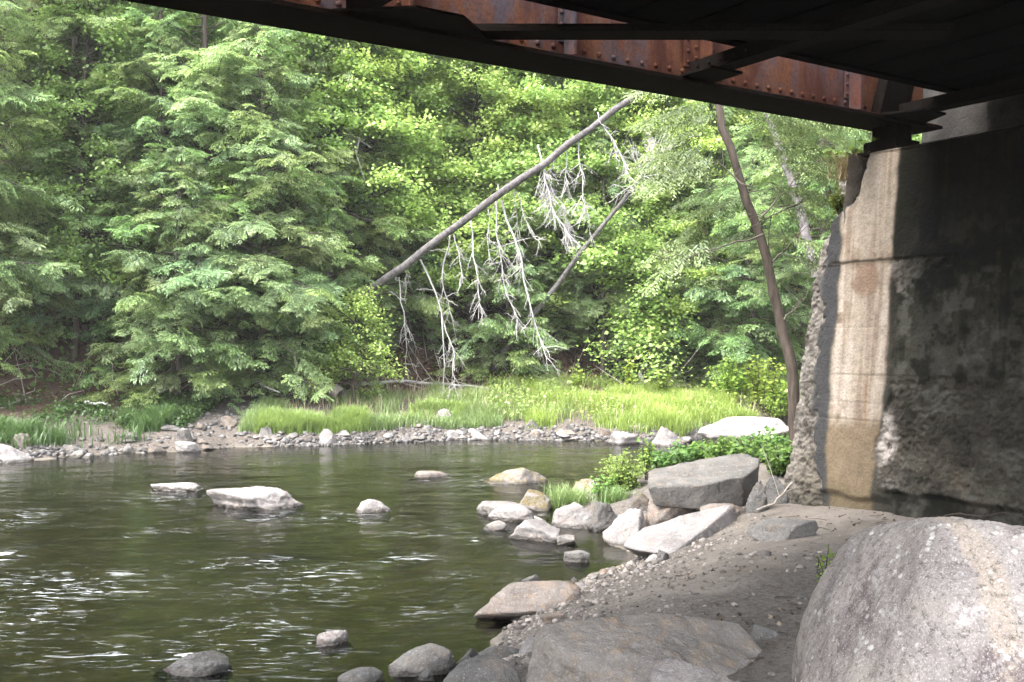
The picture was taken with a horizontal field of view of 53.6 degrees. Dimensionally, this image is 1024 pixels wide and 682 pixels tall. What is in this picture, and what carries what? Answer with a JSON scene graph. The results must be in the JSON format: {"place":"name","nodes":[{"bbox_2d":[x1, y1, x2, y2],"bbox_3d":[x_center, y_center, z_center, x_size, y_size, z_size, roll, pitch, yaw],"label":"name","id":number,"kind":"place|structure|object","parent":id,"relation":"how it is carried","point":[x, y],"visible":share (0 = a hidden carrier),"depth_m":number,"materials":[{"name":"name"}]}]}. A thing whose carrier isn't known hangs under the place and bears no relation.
{"place":"outdoors","nodes":[
{"label":"outdoors","id":0,"kind":"place"},
{"bbox_2d":[0,432,788,681],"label":"river water","id":1,"kind":"structure","parent":0,"point":[115,568],"depth_m":8.90,"materials":[{"name":"liquid"}]},
{"bbox_2d":[150,482,203,491],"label":"rock","id":2,"kind":"object","parent":1,"relation":"in","point":[185,486],"visible":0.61,"depth_m":12.88,"materials":[{"name":"stone"}]},
{"bbox_2d":[163,650,231,676],"bbox_3d":[-1.835,1.895,5.889,0.398,0.193,0.370,0,0,-40],"label":"rock","id":3,"kind":"object","parent":1,"relation":"on","point":[206,663],"visible":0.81,"depth_m":5.79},
{"bbox_2d":[206,486,303,509],"bbox_3d":[-2.973,1.884,11.704,1.054,0.382,0.633,0,0,20],"label":"rock","id":4,"kind":"object","parent":1,"relation":"in","point":[260,498],"visible":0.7,"depth_m":11.55,"materials":[{"name":"stone"}]},
{"bbox_2d":[316,630,347,645],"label":"rock","id":5,"kind":"object","parent":1,"relation":"on","point":[331,638],"visible":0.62,"depth_m":6.35,"materials":[{"name":"stone"}]},
{"bbox_2d":[337,667,384,681],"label":"rock","id":6,"kind":"object","parent":1,"relation":"on","point":[366,674],"visible":1,"depth_m":5.58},
{"bbox_2d":[355,499,390,512],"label":"rock","id":7,"kind":"object","parent":1,"relation":"on","point":[368,505],"visible":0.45,"depth_m":11.28,"materials":[{"name":"stone"}]},
{"bbox_2d":[476,501,527,514],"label":"rock","id":8,"kind":"object","parent":1,"relation":"in","point":[486,507],"visible":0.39,"depth_m":11.14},
{"bbox_2d":[488,504,532,521],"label":"rock","id":9,"kind":"object","parent":1,"relation":"in","point":[512,512],"visible":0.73,"depth_m":10.68,"materials":[{"name":"stone"}]},
{"bbox_2d":[484,467,547,483],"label":"rock","id":10,"kind":"object","parent":1,"relation":"in","point":[520,475],"visible":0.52,"depth_m":13.54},
{"bbox_2d":[508,519,559,542],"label":"rock","id":11,"kind":"object","parent":1,"relation":"in","point":[536,530],"visible":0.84,"depth_m":9.67,"materials":[{"name":"stone"}]},
{"bbox_2d":[563,550,589,562],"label":"rock","id":12,"kind":"object","parent":1,"relation":"in","point":[579,556],"visible":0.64,"depth_m":8.70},
{"bbox_2d":[0,88,917,681],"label":"ground","id":13,"kind":"structure","parent":0,"point":[800,584],"depth_m":8.79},
{"bbox_2d":[0,444,33,462],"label":"rock","id":14,"kind":"object","parent":13,"relation":"on","point":[9,454],"visible":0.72,"depth_m":15.91,"materials":[{"name":"stone"}]},
{"bbox_2d":[0,149,104,348],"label":"hemlock tree","id":15,"kind":"object","parent":13,"relation":"on","point":[6,167],"visible":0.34,"depth_m":20.64,"materials":[{"name":"green plant"}]},
{"bbox_2d":[0,0,112,389],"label":"hemlock tree","id":16,"kind":"object","parent":13,"relation":"on","point":[34,270],"visible":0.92,"depth_m":19.29,"materials":[{"name":"green plant"}]},
{"bbox_2d":[0,0,122,220],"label":"hemlock tree","id":17,"kind":"object","parent":13,"relation":"on","point":[4,13],"visible":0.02,"depth_m":23.94,"materials":[{"name":"green plant"}]},
{"bbox_2d":[0,0,167,327],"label":"hemlock tree","id":18,"kind":"object","parent":13,"relation":"on","point":[51,24],"visible":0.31,"depth_m":20.86,"materials":[{"name":"green plant"}]},
{"bbox_2d":[0,0,186,363],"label":"broadleaf tree","id":19,"kind":"object","parent":13,"relation":"on","point":[58,86],"visible":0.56,"depth_m":20.57,"materials":[{"name":"green plant"}]},
{"bbox_2d":[1,0,207,297],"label":"hemlock tree","id":20,"kind":"object","parent":13,"relation":"on","point":[89,184],"visible":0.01,"depth_m":22.84,"materials":[{"name":"green plant"}]},
{"bbox_2d":[0,0,220,352],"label":"hemlock tree","id":21,"kind":"object","parent":13,"relation":"on","point":[45,66],"visible":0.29,"depth_m":20.74,"materials":[{"name":"green plant"}]},
{"bbox_2d":[0,386,234,448],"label":"undergrowth","id":22,"kind":"object","parent":13,"relation":"on","point":[170,410],"visible":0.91,"depth_m":18.07,"materials":[{"name":"green plant"}]},
{"bbox_2d":[7,3,254,387],"bbox_3d":[-7.473,-3.053,21.310,4.762,8.944,5.338,0,0,7],"label":"hemlock tree","id":23,"kind":"object","parent":13,"relation":"on","point":[140,124],"visible":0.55,"depth_m":20.66,"materials":[{"name":"green plant"}]},
{"bbox_2d":[69,145,293,413],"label":"hemlock tree","id":24,"kind":"object","parent":13,"relation":"on","point":[177,343],"visible":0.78,"depth_m":19.74,"materials":[{"name":"green plant"}]},
{"bbox_2d":[65,6,355,396],"bbox_3d":[-6.523,-4.111,21.567,6.393,10.537,7.025,0,0,-9],"label":"hemlock tree","id":25,"kind":"object","parent":13,"relation":"on","point":[220,55],"visible":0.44,"depth_m":20.37,"materials":[{"name":"green plant"}]},
{"bbox_2d":[107,20,389,403],"bbox_3d":[-5.143,-2.848,21.160,5.599,9.380,4.994,0,0,36],"label":"hemlock tree","id":26,"kind":"object","parent":13,"relation":"on","point":[311,292],"visible":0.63,"depth_m":20.47,"materials":[{"name":"green plant"}]},
{"bbox_2d":[97,11,416,275],"bbox_3d":[-5.322,-6.177,23.193,6.424,12.475,6.054,0,0,2],"label":"broadleaf tree","id":27,"kind":"object","parent":13,"relation":"on","point":[187,21],"visible":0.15,"depth_m":22.24,"materials":[{"name":"green plant"}]},
{"bbox_2d":[199,169,395,407],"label":"hemlock tree","id":28,"kind":"object","parent":13,"relation":"on","point":[315,275],"visible":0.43,"depth_m":21.00,"materials":[{"name":"green plant"}]},
{"bbox_2d":[184,26,427,270],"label":"broadleaf tree","id":29,"kind":"object","parent":13,"relation":"on","point":[385,199],"visible":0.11,"depth_m":23.01,"materials":[{"name":"green plant"}]},
{"bbox_2d":[279,355,346,399],"bbox_3d":[-4.290,0.765,21.444,1.880,0.975,0.428,0,0,34],"label":"curved log","id":30,"kind":"object","parent":13,"relation":"on","point":[338,390],"visible":0.33,"depth_m":21.13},
{"bbox_2d":[214,30,457,304],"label":"broadleaf tree","id":31,"kind":"object","parent":13,"relation":"on","point":[385,60],"visible":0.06,"depth_m":22.91,"materials":[{"name":"green plant"}]},
{"bbox_2d":[209,34,464,392],"bbox_3d":[-4.386,-3.475,23.245,6.184,10.362,5.517,0,0,34],"label":"hemlock tree","id":32,"kind":"object","parent":13,"relation":"on","point":[359,233],"visible":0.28,"depth_m":22.83,"materials":[{"name":"green plant"}]},
{"bbox_2d":[292,282,412,404],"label":"broadleaf tree","id":33,"kind":"object","parent":13,"relation":"on","point":[360,303],"visible":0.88,"depth_m":20.76,"materials":[{"name":"green plant"}]},
{"bbox_2d":[0,404,705,462],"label":"bank gravel","id":34,"kind":"structure","parent":13,"relation":"on","point":[361,437],"depth_m":18.94,"materials":[{"name":"gravel"}]},
{"bbox_2d":[226,28,515,381],"bbox_3d":[-3.515,-5.391,24.002,6.780,13.168,6.391,0,0,-6],"label":"broadleaf tree","id":35,"kind":"object","parent":13,"relation":"on","point":[428,146],"visible":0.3,"depth_m":22.87,"materials":[{"name":"green plant"}]},
{"bbox_2d":[235,385,506,434],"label":"short grass","id":36,"kind":"structure","parent":13,"relation":"on","point":[265,412],"depth_m":19.60,"materials":[{"name":"plant"}]},
{"bbox_2d":[309,44,457,328],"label":"hemlock tree","id":37,"kind":"object","parent":13,"relation":"on","point":[369,155],"visible":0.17,"depth_m":23.86,"materials":[{"name":"green plant"}]},
{"bbox_2d":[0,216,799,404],"bbox_3d":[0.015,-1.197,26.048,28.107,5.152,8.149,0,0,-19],"label":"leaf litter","id":38,"kind":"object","parent":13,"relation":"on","point":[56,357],"visible":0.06,"depth_m":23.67,"materials":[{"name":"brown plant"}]},
{"bbox_2d":[0,234,801,407],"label":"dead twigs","id":39,"kind":"object","parent":13,"relation":"on","point":[414,386],"visible":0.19,"depth_m":23.08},
{"bbox_2d":[0,251,809,400],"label":"forest herbs","id":40,"kind":"object","parent":13,"relation":"on","point":[52,376],"visible":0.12,"depth_m":21.36,"materials":[{"name":"green plant"}]},
{"bbox_2d":[345,183,473,353],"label":"hemlock tree","id":41,"kind":"object","parent":13,"relation":"on","point":[432,259],"visible":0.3,"depth_m":24.46,"materials":[{"name":"green plant"}]},
{"bbox_2d":[329,42,507,305],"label":"broadleaf tree","id":42,"kind":"object","parent":13,"relation":"on","point":[436,156],"visible":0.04,"depth_m":25.21,"materials":[{"name":"green plant"}]},
{"bbox_2d":[388,643,455,676],"bbox_3d":[-0.517,1.883,5.869,0.415,0.247,0.264,0,0,-12],"label":"rock","id":43,"kind":"object","parent":13,"relation":"on","point":[435,659],"visible":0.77,"depth_m":5.79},
{"bbox_2d":[357,53,574,348],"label":"broadleaf tree","id":44,"kind":"object","parent":13,"relation":"on","point":[428,98],"visible":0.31,"depth_m":24.17,"materials":[{"name":"green plant"}]},
{"bbox_2d":[293,91,644,397],"bbox_3d":[-0.310,-2.420,20.720,12.176,7.694,1.250,0,0,30],"label":"dead tree","id":45,"kind":"object","parent":13,"relation":"on","point":[392,274],"visible":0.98,"depth_m":20.54,"materials":[{"name":"wood"}]},
{"bbox_2d":[383,55,571,355],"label":"broadleaf tree","id":46,"kind":"object","parent":13,"relation":"on","point":[457,88],"visible":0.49,"depth_m":24.35,"materials":[{"name":"green plant"}]},
{"bbox_2d":[443,655,521,681],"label":"rock","id":47,"kind":"object","parent":13,"relation":"on","point":[481,668],"visible":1,"depth_m":4.66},
{"bbox_2d":[55,0,921,170],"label":"maple wood","id":48,"kind":"object","parent":13,"relation":"on","point":[590,110],"visible":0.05,"depth_m":24.46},
{"bbox_2d":[478,645,519,657],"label":"rock","id":49,"kind":"object","parent":13,"relation":"on","point":[502,651],"visible":0.42,"depth_m":5.96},
{"bbox_2d":[426,164,606,382],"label":"hemlock tree","id":50,"kind":"object","parent":13,"relation":"on","point":[495,328],"visible":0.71,"depth_m":23.74,"materials":[{"name":"green plant"}]},
{"bbox_2d":[474,580,580,619],"bbox_3d":[0.118,1.817,6.987,0.757,0.270,0.388,0,0,0],"label":"rock","id":51,"kind":"object","parent":13,"relation":"on","point":[513,600],"visible":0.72,"depth_m":6.91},
{"bbox_2d":[519,489,552,510],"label":"rock","id":52,"kind":"object","parent":13,"relation":"on","point":[529,501],"visible":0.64,"depth_m":11.38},
{"bbox_2d":[412,66,660,315],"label":"broadleaf tree","id":53,"kind":"object","parent":13,"relation":"on","point":[569,104],"visible":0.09,"depth_m":24.71,"materials":[{"name":"green plant"}]},
{"bbox_2d":[276,366,800,436],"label":"tall grass","id":54,"kind":"structure","parent":13,"relation":"on","point":[677,409],"depth_m":20.97,"materials":[{"name":"plant"}]},
{"bbox_2d":[425,61,655,353],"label":"broadleaf tree","id":55,"kind":"object","parent":13,"relation":"on","point":[531,155],"visible":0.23,"depth_m":23.82,"materials":[{"name":"green plant"}]},
{"bbox_2d":[479,108,631,367],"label":"hemlock tree","id":56,"kind":"object","parent":13,"relation":"on","point":[557,322],"visible":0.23,"depth_m":24.68,"materials":[{"name":"green plant"}]},
{"bbox_2d":[534,481,596,508],"bbox_3d":[0.708,1.802,11.674,1.077,0.358,1.099,0,0,0],"label":"grass tuft","id":57,"kind":"object","parent":13,"relation":"on","point":[558,499],"visible":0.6,"depth_m":11.62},
{"bbox_2d":[551,502,592,527],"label":"rock","id":58,"kind":"object","parent":13,"relation":"on","point":[574,515],"visible":0.55,"depth_m":10.39,"materials":[{"name":"stone"}]},
{"bbox_2d":[501,71,661,313],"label":"broadleaf tree","id":59,"kind":"object","parent":13,"relation":"on","point":[559,233],"visible":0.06,"depth_m":25.09,"materials":[{"name":"green plant"}]},
{"bbox_2d":[489,118,705,371],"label":"dead tree","id":60,"kind":"object","parent":13,"relation":"on","point":[539,306],"visible":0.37,"depth_m":22.65,"materials":[{"name":"wood"}]},
{"bbox_2d":[473,71,723,363],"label":"broadleaf tree","id":61,"kind":"object","parent":13,"relation":"on","point":[593,88],"visible":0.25,"depth_m":24.44,"materials":[{"name":"green plant"}]},
{"bbox_2d":[532,117,672,380],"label":"hemlock tree","id":62,"kind":"object","parent":13,"relation":"on","point":[580,285],"visible":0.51,"depth_m":24.39,"materials":[{"name":"green plant"}]},
{"bbox_2d":[587,501,617,531],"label":"rock","id":63,"kind":"object","parent":13,"relation":"on","point":[604,517],"visible":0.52,"depth_m":10.15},
{"bbox_2d":[513,85,692,320],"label":"broadleaf tree","id":64,"kind":"object","parent":13,"relation":"on","point":[642,211],"visible":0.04,"depth_m":24.78,"materials":[{"name":"green plant"}]},
{"bbox_2d":[590,474,618,500],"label":"ferny plant","id":65,"kind":"object","parent":13,"relation":"on","point":[600,485],"visible":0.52,"depth_m":11.39,"materials":[{"name":"green plant"}]},
{"bbox_2d":[591,481,641,504],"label":"grass tuft","id":66,"kind":"object","parent":13,"relation":"on","point":[612,497],"visible":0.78,"depth_m":11.15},
{"bbox_2d":[594,447,650,490],"bbox_3d":[1.262,1.475,11.597,0.654,0.534,0.565,0,0,0],"label":"ferny plant","id":67,"kind":"object","parent":13,"relation":"on","point":[626,474],"visible":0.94,"depth_m":11.54,"materials":[{"name":"green plant"}]},
{"bbox_2d":[608,431,638,444],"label":"rock","id":68,"kind":"object","parent":13,"relation":"on","point":[620,438],"visible":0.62,"depth_m":18.65,"materials":[{"name":"stone"}]},
{"bbox_2d":[602,508,646,545],"bbox_3d":[1.094,1.818,9.470,0.405,0.498,0.421,0,0,-31],"label":"rock","id":69,"kind":"object","parent":13,"relation":"on","point":[625,527],"visible":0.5,"depth_m":9.41,"materials":[{"name":"stone"}]},
{"bbox_2d":[500,74,749,360],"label":"broadleaf tree","id":70,"kind":"object","parent":13,"relation":"on","point":[619,129],"visible":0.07,"depth_m":25.02,"materials":[{"name":"green plant"}]},
{"bbox_2d":[576,228,699,384],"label":"broadleaf tree","id":71,"kind":"object","parent":13,"relation":"on","point":[647,345],"visible":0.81,"depth_m":23.31,"materials":[{"name":"green plant"}]},
{"bbox_2d":[522,613,761,681],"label":"slab rock","id":72,"kind":"object","parent":13,"relation":"on","point":[630,648],"visible":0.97,"depth_m":4.61,"materials":[{"name":"stone"}]},
{"bbox_2d":[636,431,654,479],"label":"tall weed","id":73,"kind":"object","parent":13,"relation":"on","point":[648,454],"visible":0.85,"depth_m":11.89,"materials":[{"name":"green plant"}]},
{"bbox_2d":[567,89,754,383],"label":"broadleaf tree","id":74,"kind":"object","parent":13,"relation":"on","point":[702,273],"visible":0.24,"depth_m":24.65,"materials":[{"name":"green plant"}]},
{"bbox_2d":[641,448,689,467],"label":"leafy bush","id":75,"kind":"object","parent":13,"relation":"on","point":[662,461],"visible":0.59,"depth_m":13.11,"materials":[{"name":"green plant"}]},
{"bbox_2d":[584,118,747,385],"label":"hemlock tree","id":76,"kind":"object","parent":13,"relation":"on","point":[696,319],"visible":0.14,"depth_m":24.97,"materials":[{"name":"green plant"}]},
{"bbox_2d":[650,426,684,446],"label":"rock","id":77,"kind":"object","parent":13,"relation":"on","point":[665,437],"visible":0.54,"depth_m":18.37,"materials":[{"name":"stone"}]},
{"bbox_2d":[495,505,840,675],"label":"gravel","id":78,"kind":"structure","parent":13,"relation":"on","point":[595,584],"depth_m":6.95,"materials":[{"name":"gravel"}]},
{"bbox_2d":[646,498,695,525],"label":"rock","id":79,"kind":"object","parent":13,"relation":"on","point":[655,515],"visible":0.33,"depth_m":9.48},
{"bbox_2d":[624,505,735,555],"bbox_3d":[1.578,1.867,8.852,1.393,0.797,0.613,0,0,-35],"label":"slab rock","id":80,"kind":"object","parent":13,"relation":"on","point":[674,534],"visible":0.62,"depth_m":8.68,"materials":[{"name":"stone"}]},
{"bbox_2d":[662,439,721,463],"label":"leafy bush","id":81,"kind":"object","parent":13,"relation":"on","point":[683,455],"visible":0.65,"depth_m":12.76,"materials":[{"name":"green plant"}]},
{"bbox_2d":[649,657,738,681],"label":"slab rock","id":82,"kind":"object","parent":13,"relation":"on","point":[664,669],"visible":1,"depth_m":3.88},
{"bbox_2d":[641,97,764,376],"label":"broadleaf tree","id":83,"kind":"object","parent":13,"relation":"on","point":[714,124],"visible":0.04,"depth_m":26.19,"materials":[{"name":"green plant"}]},
{"bbox_2d":[647,453,760,509],"bbox_3d":[1.862,1.378,9.730,1.264,0.497,0.712,0,0,-14],"label":"slab rock","id":84,"kind":"object","parent":13,"relation":"on","point":[726,479],"visible":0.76,"depth_m":9.48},
{"bbox_2d":[608,100,811,379],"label":"hemlock tree","id":85,"kind":"object","parent":13,"relation":"on","point":[706,360],"visible":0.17,"depth_m":25.33,"materials":[{"name":"green plant"}]},
{"bbox_2d":[693,435,756,458],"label":"leafy bush","id":86,"kind":"object","parent":13,"relation":"on","point":[724,450],"visible":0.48,"depth_m":12.32,"materials":[{"name":"green plant"}]},
{"bbox_2d":[702,355,754,402],"bbox_3d":[4.922,0.843,22.709,1.217,1.290,1.056,0,0,-24],"label":"bush","id":87,"kind":"object","parent":13,"relation":"on","point":[728,384],"visible":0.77,"depth_m":22.64,"materials":[{"name":"green plant"}]},
{"bbox_2d":[648,147,817,407],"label":"hemlock tree","id":88,"kind":"object","parent":13,"relation":"on","point":[730,338],"visible":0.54,"depth_m":23.81,"materials":[{"name":"green plant"}]},
{"bbox_2d":[563,504,918,672],"bbox_3d":[2.270,1.607,6.895,4.335,0.514,5.071,0,0,0],"label":"sand debris","id":89,"kind":"object","parent":13,"relation":"on","point":[740,614],"visible":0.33,"depth_m":6.40,"materials":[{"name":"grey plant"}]},
{"bbox_2d":[621,90,862,453],"bbox_3d":[2.896,-0.868,12.092,3.298,4.848,2.397,0,0,0],"label":"broadleaf tree","id":90,"kind":"object","parent":13,"relation":"on","point":[686,156],"visible":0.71,"depth_m":12.07,"materials":[{"name":"green plant"}]},
{"bbox_2d":[698,416,788,438],"bbox_3d":[4.324,1.618,18.911,1.754,0.409,0.767,0,0,23],"label":"rock","id":91,"kind":"object","parent":13,"relation":"on","point":[736,426],"visible":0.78,"depth_m":18.71,"materials":[{"name":"stone"}]},
{"bbox_2d":[744,480,769,512],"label":"rock","id":92,"kind":"object","parent":13,"relation":"on","point":[757,498],"visible":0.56,"depth_m":9.20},
{"bbox_2d":[727,431,792,462],"bbox_3d":[2.958,1.289,12.184,0.837,0.411,0.866,0,0,0],"label":"leafy bush","id":93,"kind":"object","parent":13,"relation":"on","point":[758,441],"visible":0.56,"depth_m":12.08,"materials":[{"name":"green plant"}]},
{"bbox_2d":[739,354,787,413],"bbox_3d":[5.566,0.924,22.386,1.102,1.348,1.116,0,0,40],"label":"shrub","id":94,"kind":"object","parent":13,"relation":"on","point":[758,387],"visible":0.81,"depth_m":22.27,"materials":[{"name":"green plant"}]},
{"bbox_2d":[750,624,779,639],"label":"rock","id":95,"kind":"object","parent":13,"relation":"on","point":[758,631],"visible":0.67,"depth_m":5.12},
{"bbox_2d":[707,107,829,350],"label":"broadleaf tree","id":96,"kind":"object","parent":13,"relation":"on","point":[731,115],"visible":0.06,"depth_m":26.90,"materials":[{"name":"green plant"}]},
{"bbox_2d":[755,442,792,476],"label":"leafy bush","id":97,"kind":"object","parent":13,"relation":"on","point":[778,466],"visible":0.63,"depth_m":10.91,"materials":[{"name":"green plant"}]},
{"bbox_2d":[680,113,871,360],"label":"hemlock tree","id":98,"kind":"object","parent":13,"relation":"on","point":[763,173],"visible":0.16,"depth_m":21.52,"materials":[{"name":"green plant"}]},
{"bbox_2d":[765,476,788,503],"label":"rock","id":99,"kind":"object","parent":13,"relation":"on","point":[771,491],"visible":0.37,"depth_m":9.49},
{"bbox_2d":[761,371,800,424],"bbox_3d":[5.944,1.135,22.007,1.155,1.371,1.145,0,0,24],"label":"bush","id":100,"kind":"object","parent":13,"relation":"on","point":[783,401],"visible":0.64,"depth_m":21.87,"materials":[{"name":"green plant"}]},
{"bbox_2d":[747,518,818,540],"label":"rock","id":101,"kind":"object","parent":13,"relation":"on","point":[774,529],"visible":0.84,"depth_m":7.80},
{"bbox_2d":[717,111,871,371],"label":"hemlock tree","id":102,"kind":"object","parent":13,"relation":"on","point":[802,328],"visible":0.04,"depth_m":26.86,"materials":[{"name":"green plant"}]},
{"bbox_2d":[764,113,828,277],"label":"pale tree","id":103,"kind":"object","parent":13,"relation":"on","point":[805,234],"visible":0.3,"depth_m":15.58,"materials":[{"name":"grey plant"}]},
{"bbox_2d":[783,88,1023,525],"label":"bridge abutment","id":104,"kind":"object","parent":13,"relation":"on","point":[911,401],"visible":0.78,"depth_m":8.44,"materials":[{"name":"concrete"}]},
{"bbox_2d":[123,0,1023,157],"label":"steel bridge","id":105,"kind":"structure","parent":104,"relation":"on","point":[875,67],"depth_m":7.05,"materials":[{"name":"metal"}]},
{"bbox_2d":[826,187,858,214],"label":"small leafy plant","id":106,"kind":"object","parent":104,"relation":"on","point":[837,200],"visible":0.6,"depth_m":9.34,"materials":[{"name":"green plant"}]},
{"bbox_2d":[819,150,868,181],"bbox_3d":[3.093,-1.630,9.353,0.722,0.280,0.656,0,0,-33],"label":"grass tuft","id":107,"kind":"object","parent":104,"relation":"on","point":[842,175],"visible":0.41,"depth_m":9.35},
{"bbox_2d":[824,137,878,171],"bbox_3d":[3.204,-1.738,9.440,0.603,0.366,0.600,0,0,0],"label":"vine shrub","id":108,"kind":"object","parent":104,"relation":"on","point":[849,149],"visible":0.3,"depth_m":9.50,"materials":[{"name":"green plant"}]},
{"bbox_2d":[791,516,1023,681],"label":"boulder","id":109,"kind":"object","parent":13,"relation":"on","point":[933,599],"visible":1,"depth_m":2.94,"materials":[{"name":"stone"}]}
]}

